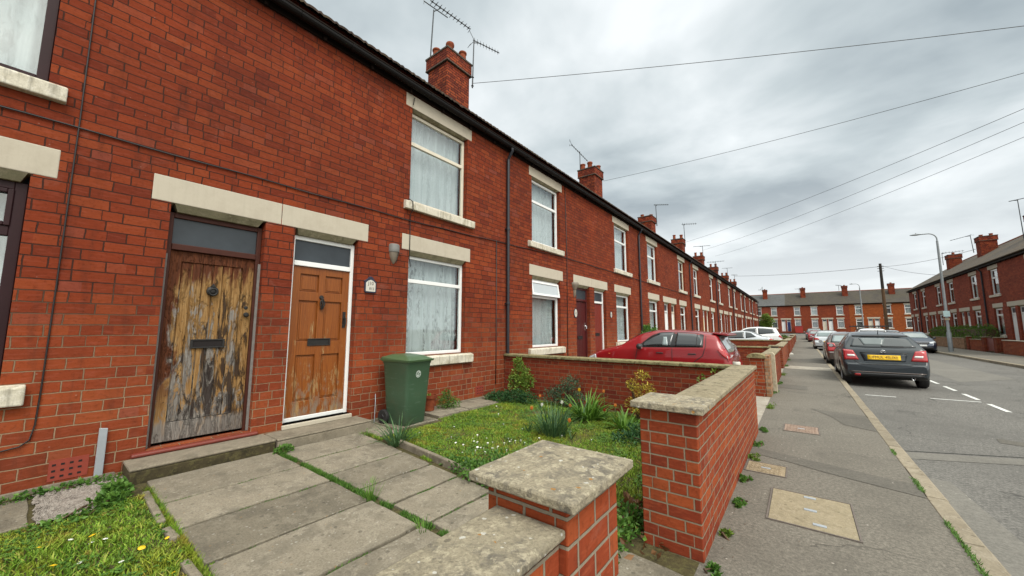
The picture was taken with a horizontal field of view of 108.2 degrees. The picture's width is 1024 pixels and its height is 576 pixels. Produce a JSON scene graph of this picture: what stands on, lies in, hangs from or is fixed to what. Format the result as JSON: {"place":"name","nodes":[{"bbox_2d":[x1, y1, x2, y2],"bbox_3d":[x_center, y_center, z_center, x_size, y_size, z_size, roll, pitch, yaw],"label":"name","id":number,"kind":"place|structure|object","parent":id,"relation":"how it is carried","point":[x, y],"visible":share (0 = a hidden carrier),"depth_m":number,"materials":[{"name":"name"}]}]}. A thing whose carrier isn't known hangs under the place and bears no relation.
{"place":"outdoors","nodes":[
{"label":"outdoors","id":0,"kind":"place"},
{"bbox_2d":[0,396,698,575],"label":"garden soil","id":1,"kind":"structure","parent":0,"point":[682,565],"depth_m":2.69,"materials":[{"name":"soil"}]},
{"bbox_2d":[0,472,122,504],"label":"garden weed","id":2,"kind":"object","parent":1,"relation":"on","point":[43,491],"visible":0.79,"depth_m":3.15,"materials":[{"name":"green plant"}]},
{"bbox_2d":[15,475,135,534],"bbox_3d":[-3.236,1.664,2.880,0.380,0.207,0.754,1,-6,-9],"label":"garden weed","id":3,"kind":"object","parent":1,"relation":"on","point":[109,493],"visible":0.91,"depth_m":2.92,"materials":[{"name":"green plant"}]},
{"bbox_2d":[35,480,115,523],"bbox_3d":[-3.502,1.726,3.115,0.780,0.024,0.620,-5,-8,38],"label":"gravel patch","id":4,"kind":"object","parent":1,"relation":"on","point":[83,495],"visible":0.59,"depth_m":2.96,"materials":[{"name":"gravel"}]},
{"bbox_2d":[31,475,122,521],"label":"pebbles","id":5,"kind":"object","parent":4,"relation":"on","point":[45,503],"visible":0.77,"depth_m":2.96,"materials":[{"name":"gravel"}]},
{"bbox_2d":[0,492,200,575],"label":"lawn grass","id":6,"kind":"structure","parent":1,"relation":"on","point":[53,545],"depth_m":2.37,"materials":[{"name":"plant"}]},
{"bbox_2d":[142,491,165,524],"bbox_3d":[-2.826,1.743,2.913,0.742,0.089,0.050,-5,-8,39],"label":"path edging","id":7,"kind":"object","parent":1,"relation":"on","point":[153,510],"visible":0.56,"depth_m":2.86,"materials":[{"name":"concrete"}]},
{"bbox_2d":[0,399,497,532],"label":"paving slabs","id":8,"kind":"structure","parent":1,"relation":"on","point":[13,515],"depth_m":5.06,"materials":[{"name":"concrete"}]},
{"bbox_2d":[378,353,433,425],"bbox_3d":[-1.601,1.498,5.575,0.662,1.001,0.561,-4,-7,30],"label":"wheelie bin","id":9,"kind":"object","parent":8,"relation":"on","point":[406,379],"visible":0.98,"depth_m":5.39,"materials":[{"name":"green plastic"}]},
{"bbox_2d":[142,433,432,575],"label":"moss","id":10,"kind":"object","parent":1,"relation":"on","point":[184,542],"visible":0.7,"depth_m":2.52,"materials":[{"name":"green plant"}]},
{"bbox_2d":[371,412,422,447],"bbox_3d":[-1.450,1.721,4.530,0.792,0.412,0.719,-5,-8,38],"label":"daffodil clump","id":11,"kind":"object","parent":1,"relation":"on","point":[398,435],"visible":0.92,"depth_m":4.50,"materials":[{"name":"plant"}]},
{"bbox_2d":[147,433,682,575],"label":"path","id":12,"kind":"structure","parent":1,"relation":"on","point":[325,538],"depth_m":2.88,"materials":[{"name":"concrete"}]},
{"bbox_2d":[165,441,485,574],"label":"moss","id":13,"kind":"object","parent":12,"relation":"on","point":[393,504],"visible":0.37,"depth_m":3.06,"materials":[{"name":"green plant"}]},
{"bbox_2d":[280,452,448,536],"bbox_3d":[-0.914,1.732,2.908,4.141,0.089,0.140,-5,-8,36],"label":"moss","id":14,"kind":"object","parent":12,"relation":"on","point":[349,486],"visible":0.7,"depth_m":3.25,"materials":[{"name":"green plant"}]},
{"bbox_2d":[399,439,488,486],"bbox_3d":[-0.515,1.827,3.685,2.354,0.155,0.069,-6,-9,43],"label":"path edging","id":15,"kind":"object","parent":1,"relation":"on","point":[420,451],"visible":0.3,"depth_m":4.02,"materials":[{"name":"concrete"}]},
{"bbox_2d":[436,388,461,409],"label":"garden shrub","id":16,"kind":"object","parent":1,"relation":"on","point":[447,396],"visible":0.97,"depth_m":6.38,"materials":[{"name":"green plant"}]},
{"bbox_2d":[439,448,508,487],"bbox_3d":[-0.304,1.740,3.648,1.174,0.300,0.645,-5,-8,38],"label":"garden weed","id":17,"kind":"object","parent":1,"relation":"on","point":[468,462],"visible":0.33,"depth_m":3.62,"materials":[{"name":"green plant"}]},
{"bbox_2d":[484,387,538,404],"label":"garden shrub","id":18,"kind":"object","parent":1,"relation":"on","point":[501,395],"visible":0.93,"depth_m":7.07,"materials":[{"name":"green plant"}]},
{"bbox_2d":[386,396,643,534],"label":"lawn grass","id":19,"kind":"structure","parent":1,"relation":"on","point":[504,406],"depth_m":4.91,"materials":[{"name":"plant"}]},
{"bbox_2d":[507,355,535,396],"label":"garden shrub","id":20,"kind":"object","parent":1,"relation":"on","point":[515,376],"visible":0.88,"depth_m":7.44,"materials":[{"name":"green plant"}]},
{"bbox_2d":[520,402,587,438],"bbox_3d":[0.568,1.740,4.994,0.919,0.514,0.924,-5,-8,38],"label":"daffodil clump","id":21,"kind":"object","parent":1,"relation":"on","point":[554,428],"visible":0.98,"depth_m":4.91,"materials":[{"name":"plant"}]},
{"bbox_2d":[541,365,589,408],"bbox_3d":[0.976,1.806,6.772,1.016,0.783,0.588,-5,-8,38],"label":"garden shrub","id":22,"kind":"object","parent":1,"relation":"on","point":[568,389],"visible":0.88,"depth_m":6.71,"materials":[{"name":"green plant"}]},
{"bbox_2d":[556,386,620,425],"bbox_3d":[1.206,1.902,5.918,1.192,0.644,1.198,-1,-6,9],"label":"strap leaved plant","id":23,"kind":"object","parent":1,"relation":"on","point":[593,412],"visible":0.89,"depth_m":5.79,"materials":[{"name":"green plant"}]},
{"bbox_2d":[599,406,639,430],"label":"strap leaved plant","id":24,"kind":"object","parent":1,"relation":"on","point":[621,422],"visible":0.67,"depth_m":5.39,"materials":[{"name":"green plant"}]},
{"bbox_2d":[611,420,640,462],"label":"garden shrub","id":25,"kind":"object","parent":1,"relation":"on","point":[635,435],"visible":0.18,"depth_m":4.75,"materials":[{"name":"green plant"}]},
{"bbox_2d":[617,501,646,564],"bbox_3d":[0.663,1.663,2.504,0.383,0.234,1.026,-5,-8,38],"label":"garden weed","id":26,"kind":"object","parent":1,"relation":"on","point":[624,518],"visible":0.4,"depth_m":2.62,"materials":[{"name":"green plant"}]},
{"bbox_2d":[624,370,656,418],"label":"garden shrub","id":27,"kind":"object","parent":1,"relation":"on","point":[634,395],"visible":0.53,"depth_m":5.92,"materials":[{"name":"yellow plant"}]},
{"bbox_2d":[617,489,669,559],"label":"dead leaves","id":28,"kind":"object","parent":1,"relation":"on","point":[626,494],"visible":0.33,"depth_m":2.58,"materials":[{"name":"plant"}]},
{"bbox_2d":[151,333,994,445],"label":"ground","id":29,"kind":"structure","parent":0,"point":[177,440],"depth_m":5.42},
{"bbox_2d":[0,0,303,494],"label":"terraced house","id":30,"kind":"structure","parent":29,"relation":"on","point":[162,326],"depth_m":3.72,"materials":[{"name":"brick"}]},
{"bbox_2d":[0,136,60,407],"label":"window","id":31,"kind":"structure","parent":30,"relation":"in","point":[19,159],"depth_m":3.17,"materials":[{"name":"paint"}]},
{"bbox_2d":[0,0,67,104],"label":"window","id":32,"kind":"structure","parent":30,"relation":"in","point":[27,27],"depth_m":3.39,"materials":[{"name":"glass"}]},
{"bbox_2d":[0,0,96,451],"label":"facade cable","id":33,"kind":"object","parent":30,"relation":"attached to","point":[55,290],"visible":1,"depth_m":3.33,"materials":[{"name":"plastic"}]},
{"bbox_2d":[93,428,107,475],"bbox_3d":[-3.783,1.547,3.405,0.026,0.509,0.058,-5,-8,38],"label":"metal strip","id":34,"kind":"object","parent":30,"relation":"attached to","point":[100,451],"visible":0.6,"depth_m":3.40,"materials":[{"name":"metal"}]},
{"bbox_2d":[145,173,281,448],"bbox_3d":[-3.410,0.259,4.220,0.174,2.810,1.213,-5,-8,38],"label":"door","id":35,"kind":"structure","parent":30,"relation":"in","point":[202,382],"depth_m":4.20,"materials":[{"name":"brown wood"}]},
{"bbox_2d":[0,105,692,296],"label":"facade cable","id":36,"kind":"object","parent":30,"relation":"attached to","point":[253,176],"visible":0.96,"depth_m":4.32,"materials":[{"name":"plastic"}]},
{"bbox_2d":[212,0,513,450],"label":"terraced house","id":37,"kind":"structure","parent":29,"relation":"on","point":[358,135],"depth_m":5.80,"materials":[{"name":"brick"}]},
{"bbox_2d":[0,394,497,501],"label":"plinth footing","id":38,"kind":"object","parent":37,"relation":"attached to","point":[9,496],"visible":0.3,"depth_m":3.20,"materials":[{"name":"stone"}]},
{"bbox_2d":[282,204,368,423],"bbox_3d":[-2.664,0.366,5.175,0.174,2.810,1.213,-5,-8,38],"label":"door","id":39,"kind":"structure","parent":37,"relation":"in","point":[317,363],"depth_m":5.18,"materials":[{"name":"brown wood"}]},
{"bbox_2d":[402,233,473,365],"bbox_3d":[-1.419,0.269,6.846,0.382,2.245,1.690,-5,-8,38],"label":"window","id":40,"kind":"structure","parent":37,"relation":"in","point":[431,273],"depth_m":6.92,"materials":[{"name":"white plastic"}]},
{"bbox_2d":[404,92,474,228],"bbox_3d":[-1.418,-2.322,7.129,0.380,2.108,1.700,-5,-8,38],"label":"window","id":41,"kind":"structure","parent":37,"relation":"in","point":[435,166],"depth_m":7.19,"materials":[{"name":"glass"}]},
{"bbox_2d":[374,505,564,575],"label":"garden wall","id":42,"kind":"structure","parent":29,"relation":"on","point":[497,540],"depth_m":1.05,"materials":[{"name":"stone"}]},
{"bbox_2d":[412,41,595,390],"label":"terraced house","id":43,"kind":"structure","parent":29,"relation":"on","point":[539,281],"depth_m":10.13,"materials":[{"name":"brick"}]},
{"bbox_2d":[528,166,564,255],"bbox_3d":[0.826,-2.000,10.002,0.379,2.108,1.700,-5,-8,38],"label":"window","id":44,"kind":"structure","parent":43,"relation":"in","point":[542,212],"depth_m":10.19,"materials":[{"name":"glass"}]},
{"bbox_2d":[528,264,565,354],"bbox_3d":[0.821,0.590,9.710,0.377,2.245,1.690,-5,-8,38],"label":"window","id":45,"kind":"structure","parent":43,"relation":"in","point":[544,280],"depth_m":9.81,"materials":[{"name":"white plastic"}]},
{"bbox_2d":[573,274,591,356],"bbox_3d":[2.109,1.050,11.285,0.174,2.810,1.213,-5,-8,38],"label":"door","id":46,"kind":"structure","parent":43,"relation":"in","point":[581,295],"depth_m":11.42,"materials":[{"name":"red paint"}]},
{"bbox_2d":[473,26,1021,83],"bbox_3d":[6.926,-6.176,9.604,16.600,0.602,0.014,-1,-6,12],"label":"overhead wire","id":47,"kind":"object","parent":43,"relation":"attached to","point":[764,55],"visible":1,"depth_m":9.62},
{"bbox_2d":[469,440,632,575],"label":"gate pier","id":48,"kind":"structure","parent":29,"relation":"on","point":[570,491],"depth_m":1.29,"materials":[{"name":"brick"}]},
{"bbox_2d":[577,161,671,339],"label":"terraced house","id":49,"kind":"structure","parent":29,"relation":"on","point":[590,176],"depth_m":17.59,"materials":[{"name":"brick"}]},
{"bbox_2d":[646,236,659,285],"bbox_3d":[6.344,-1.209,17.068,0.381,2.108,1.700,-5,-8,38],"label":"window","id":50,"kind":"structure","parent":49,"relation":"in","point":[651,243],"depth_m":17.40,"materials":[{"name":"white plastic"}]},
{"bbox_2d":[630,392,715,563],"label":"gate pier","id":51,"kind":"structure","parent":29,"relation":"on","point":[677,487],"depth_m":2.47,"materials":[{"name":"brick"}]},
{"bbox_2d":[671,235,726,332],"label":"terraced house","id":52,"kind":"structure","parent":29,"relation":"on","point":[680,243],"depth_m":31.69,"materials":[{"name":"brick"}]},
{"bbox_2d":[676,365,757,536],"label":"garden wall","id":53,"kind":"structure","parent":29,"relation":"on","point":[732,422],"depth_m":3.39,"materials":[{"name":"brick"}]},
{"bbox_2d":[766,287,805,333],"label":"terraced house","id":54,"kind":"structure","parent":29,"relation":"on","point":[775,306],"depth_m":70.08,"materials":[{"name":"brick"}]},
{"bbox_2d":[785,293,806,333],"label":"terraced house","id":55,"kind":"structure","parent":29,"relation":"on","point":[795,312],"depth_m":68.47,"materials":[{"name":"brick"}]},
{"bbox_2d":[804,285,847,329],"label":"terraced house","id":56,"kind":"structure","parent":29,"relation":"on","point":[815,310],"depth_m":66.69,"materials":[{"name":"brick"}]},
{"bbox_2d":[824,291,850,331],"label":"terraced house","id":57,"kind":"structure","parent":29,"relation":"on","point":[837,308],"depth_m":64.86,"materials":[{"name":"brick"}]},
{"bbox_2d":[846,282,894,331],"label":"terraced house","id":58,"kind":"structure","parent":29,"relation":"on","point":[853,299],"depth_m":63.14,"materials":[{"name":"orange brick"}]},
{"bbox_2d":[867,289,899,331],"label":"terraced house","id":59,"kind":"structure","parent":29,"relation":"on","point":[875,295],"depth_m":61.33,"materials":[{"name":"orange brick"}]},
{"bbox_2d":[894,288,912,331],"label":"terraced house","id":60,"kind":"structure","parent":29,"relation":"on","point":[901,295],"depth_m":59.83,"materials":[{"name":"orange brick"}]},
{"bbox_2d":[810,341,1010,575],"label":"kerb","id":61,"kind":"structure","parent":29,"relation":"on","point":[939,502],"depth_m":3.17,"materials":[{"name":"concrete"}]},
{"bbox_2d":[890,448,991,575],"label":"moss","id":62,"kind":"object","parent":61,"relation":"on","point":[955,534],"visible":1,"depth_m":2.53,"materials":[{"name":"green plant"}]},
{"bbox_2d":[926,350,1023,368],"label":"kerb","id":63,"kind":"structure","parent":29,"relation":"on","point":[989,361],"depth_m":18.14,"materials":[{"name":"concrete"}]},
{"bbox_2d":[533,184,642,353],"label":"terraced house","id":64,"kind":"structure","parent":0,"point":[611,291],"depth_m":13.25,"materials":[{"name":"brick"}]},
{"bbox_2d":[592,279,606,351],"bbox_3d":[2.855,1.157,12.240,0.174,2.810,1.213,-5,-8,38],"label":"door","id":65,"kind":"structure","parent":64,"relation":"in","point":[599,287],"depth_m":12.38,"materials":[{"name":"red paint"}]},
{"bbox_2d":[614,284,630,345],"bbox_3d":[4.101,1.060,13.910,0.379,2.245,1.690,-5,-8,38],"label":"window","id":66,"kind":"structure","parent":64,"relation":"in","point":[622,292],"depth_m":14.18,"materials":[{"name":"glass"}]},
{"bbox_2d":[612,216,632,276],"bbox_3d":[4.100,-1.531,14.195,0.382,2.108,1.700,-5,-8,38],"label":"window","id":67,"kind":"structure","parent":64,"relation":"in","point":[619,225],"depth_m":14.42,"materials":[{"name":"glass"}]},
{"bbox_2d":[305,0,1023,294],"label":"sky","id":68,"kind":"structure","parent":0,"point":[624,122],"materials":[{"name":"grey"}]},
{"bbox_2d":[649,241,693,329],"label":"terraced house","id":69,"kind":"structure","parent":0,"point":[681,299],"depth_m":20.44,"materials":[{"name":"brick"}]},
{"bbox_2d":[637,214,706,331],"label":"terraced house","id":70,"kind":"structure","parent":0,"point":[697,268],"depth_m":24.68,"materials":[{"name":"brick"}]},
{"bbox_2d":[693,265,719,331],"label":"terraced house","id":71,"kind":"structure","parent":0,"point":[712,304],"depth_m":27.57,"materials":[{"name":"brick"}]},
{"bbox_2d":[692,252,735,332],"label":"terraced house","id":72,"kind":"structure","parent":0,"point":[729,300],"depth_m":35.65,"materials":[{"name":"brick"}]},
{"bbox_2d":[708,264,745,329],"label":"terraced house","id":73,"kind":"structure","parent":0,"point":[741,305],"depth_m":42.87,"materials":[{"name":"brick"}]},
{"bbox_2d":[732,284,739,330],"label":"terraced house","id":74,"kind":"structure","parent":0,"point":[736,308],"depth_m":38.76,"materials":[{"name":"brick"}]},
{"bbox_2d":[756,342,795,423],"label":"drives","id":75,"kind":"structure","parent":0,"point":[761,402],"depth_m":7.22,"materials":[{"name":"concrete"}]},
{"bbox_2d":[504,353,731,413],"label":"garden wall","id":76,"kind":"structure","parent":75,"relation":"on","point":[610,376],"depth_m":6.64,"materials":[{"name":"brick"}]},
{"bbox_2d":[589,329,742,364],"bbox_3d":[3.291,1.644,8.353,3.186,1.415,1.920,-5,-8,38],"label":"red hatchback","id":77,"kind":"object","parent":75,"relation":"on","point":[676,345],"visible":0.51,"depth_m":7.50,"materials":[{"name":"paint"}]},
{"bbox_2d":[728,331,773,339],"bbox_3d":[13.611,3.237,22.253,3.634,1.352,1.722,-5,-8,38],"label":"parked saloon","id":78,"kind":"object","parent":75,"relation":"on","point":[747,335],"visible":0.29,"depth_m":21.50,"materials":[{"name":"silver metal"}]},
{"bbox_2d":[735,346,770,364],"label":"garden wall","id":79,"kind":"structure","parent":75,"relation":"on","point":[744,351],"depth_m":12.80,"materials":[{"name":"brick"}]},
{"bbox_2d":[746,353,766,396],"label":"gate pier","id":80,"kind":"structure","parent":75,"relation":"on","point":[756,359],"depth_m":8.12,"materials":[{"name":"brick"}]},
{"bbox_2d":[730,339,786,346],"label":"garden wall","id":81,"kind":"structure","parent":75,"relation":"on","point":[742,342],"depth_m":20.16,"materials":[{"name":"brick"}]},
{"bbox_2d":[740,327,782,339],"bbox_3d":[16.396,3.477,25.528,3.809,1.605,1.818,-5,-8,38],"label":"parked estate","id":82,"kind":"object","parent":75,"relation":"on","point":[773,333],"visible":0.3,"depth_m":24.47,"materials":[{"name":"white paint"}]},
{"bbox_2d":[764,354,773,396],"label":"garden wall","id":83,"kind":"structure","parent":75,"relation":"on","point":[768,375],"depth_m":8.07,"materials":[{"name":"stone"}]},
{"bbox_2d":[694,336,982,575],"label":"pavement","id":84,"kind":"structure","parent":0,"point":[904,534],"depth_m":3.00,"materials":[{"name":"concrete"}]},
{"bbox_2d":[744,460,787,477],"bbox_3d":[2.658,1.895,3.877,0.360,0.029,0.360,-5,-8,38],"label":"manhole cover","id":85,"kind":"object","parent":84,"relation":"on","point":[767,468],"visible":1,"depth_m":3.86,"materials":[{"name":"beige concrete"}]},
{"bbox_2d":[783,423,820,435],"bbox_3d":[4.227,2.068,5.415,0.420,0.029,0.490,-5,-8,38],"label":"manhole cover","id":86,"kind":"object","parent":84,"relation":"on","point":[802,429],"visible":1,"depth_m":5.38,"materials":[{"name":"metal"}]},
{"bbox_2d":[766,487,862,543],"bbox_3d":[2.392,1.794,2.969,0.550,0.029,0.710,-5,-8,38],"label":"manhole cover","id":87,"kind":"object","parent":84,"relation":"on","point":[835,518],"visible":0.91,"depth_m":2.92,"materials":[{"name":"concrete"}]},
{"bbox_2d":[750,447,926,497],"bbox_3d":[3.288,1.893,3.914,0.323,0.001,1.530,4,-8,-34],"label":"pavement patch","id":88,"kind":"object","parent":84,"relation":"on","point":[904,487],"visible":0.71,"depth_m":3.75,"materials":[{"name":"asphalt"}]},
{"bbox_2d":[813,409,876,431],"bbox_3d":[5.346,2.131,6.031,0.710,0.001,1.400,-5,-8,38],"label":"pavement patch","id":89,"kind":"object","parent":84,"relation":"on","point":[859,421],"visible":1,"depth_m":5.99,"materials":[{"name":"asphalt"}]},
{"bbox_2d":[812,341,1023,542],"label":"road","id":90,"kind":"structure","parent":0,"point":[910,415],"depth_m":6.09,"materials":[{"name":"asphalt"}]},
{"bbox_2d":[810,330,836,348],"bbox_3d":[24.456,4.033,28.793,1.980,1.498,4.340,-5,-8,38],"label":"parked estate","id":91,"kind":"object","parent":90,"relation":"on","point":[822,335],"visible":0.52,"depth_m":27.55,"materials":[{"name":"silver metal"}]},
{"bbox_2d":[819,332,849,364],"bbox_3d":[15.190,2.708,16.764,1.979,1.454,4.049,-5,-8,38],"label":"parked hatchback","id":92,"kind":"object","parent":90,"relation":"on","point":[834,338],"visible":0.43,"depth_m":15.83,"materials":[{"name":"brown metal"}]},
{"bbox_2d":[828,330,929,387],"bbox_3d":[11.209,2.065,11.512,2.040,1.563,4.180,-5,-8,38],"label":"parked hatchback","id":93,"kind":"object","parent":90,"relation":"on","point":[877,354],"visible":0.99,"depth_m":10.06,"materials":[{"name":"grey metal"}]},
{"bbox_2d":[900,332,936,352],"bbox_3d":[28.539,3.811,26.364,1.968,1.411,4.361,-5,-8,38],"label":"parked saloon","id":94,"kind":"object","parent":90,"relation":"on","point":[924,341],"visible":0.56,"depth_m":24.99,"materials":[{"name":"grey paint"}]},
{"bbox_2d":[906,452,1023,464],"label":"road patch","id":95,"kind":"object","parent":90,"relation":"on","point":[942,457],"depth_m":4.47,"materials":[{"name":"asphalt"}]},
{"bbox_2d":[929,359,1015,381],"bbox_3d":[17.884,3.308,15.596,1.600,0.001,13.000,-5,-8,38],"label":"road patch","id":96,"kind":"object","parent":90,"relation":"on","point":[956,373],"visible":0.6,"depth_m":13.15,"materials":[{"name":"asphalt"}]},
{"bbox_2d":[929,478,1023,575],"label":"road patch","id":97,"kind":"object","parent":90,"relation":"on","point":[1003,545],"visible":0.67,"depth_m":2.87,"materials":[{"name":"asphalt"}]},
{"bbox_2d":[937,346,1023,364],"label":"pavement","id":98,"kind":"structure","parent":0,"point":[1015,359],"depth_m":20.68,"materials":[{"name":"concrete"}]},
{"bbox_2d":[877,263,888,329],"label":"telegraph pole","id":99,"kind":"object","parent":98,"relation":"on","point":[880,268],"visible":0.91,"depth_m":42.70,"materials":[{"name":"wood"}]},
{"bbox_2d":[910,233,953,351],"bbox_3d":[28.213,0.196,24.938,1.372,8.080,0.239,-5,-8,38],"label":"street lamp","id":100,"kind":"object","parent":98,"relation":"on","point":[946,313],"visible":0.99,"depth_m":24.48,"materials":[{"name":"grey metal"}]},
{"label":"right garden","id":101,"kind":"structure","parent":0,"visible":0},
{"bbox_2d":[906,257,969,331],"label":"terraced house","id":102,"kind":"structure","parent":101,"relation":"on","point":[914,308],"depth_m":42.02,"materials":[{"name":"brick"}]},
{"bbox_2d":[915,252,976,335],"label":"terraced house","id":103,"kind":"structure","parent":101,"relation":"on","point":[953,261],"depth_m":38.32,"materials":[{"name":"brick"}]},
{"bbox_2d":[932,336,966,348],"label":"garden wall","id":104,"kind":"structure","parent":101,"relation":"on","point":[959,342],"depth_m":29.10,"materials":[{"name":"beige brick"}]},
{"bbox_2d":[928,323,1002,338],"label":"hedge","id":105,"kind":"object","parent":101,"relation":"on","point":[974,332],"visible":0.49,"depth_m":27.21,"materials":[{"name":"green plant"}]},
{"bbox_2d":[925,241,1007,326],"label":"terraced house","id":106,"kind":"structure","parent":101,"relation":"on","point":[934,285],"depth_m":34.96,"materials":[{"name":"brick"}]},
{"bbox_2d":[939,233,1022,327],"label":"terraced house","id":107,"kind":"structure","parent":101,"relation":"on","point":[986,245],"depth_m":31.28,"materials":[{"name":"brick"}]},
{"bbox_2d":[955,237,1023,333],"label":"terraced house","id":108,"kind":"structure","parent":101,"relation":"on","point":[973,305],"depth_m":27.73,"materials":[{"name":"brick"}]},
{"bbox_2d":[976,215,1023,340],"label":"terraced house","id":109,"kind":"structure","parent":101,"relation":"on","point":[1002,300],"depth_m":23.95,"materials":[{"name":"brick"}]},
{"bbox_2d":[1001,340,1023,355],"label":"garden wall","id":110,"kind":"structure","parent":101,"relation":"on","point":[1013,347],"depth_m":20.96,"materials":[{"name":"brick"}]},
{"bbox_2d":[1002,245,1023,340],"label":"terraced house","id":111,"kind":"structure","parent":101,"relation":"on","point":[1015,257],"depth_m":21.95,"materials":[{"name":"brick"}]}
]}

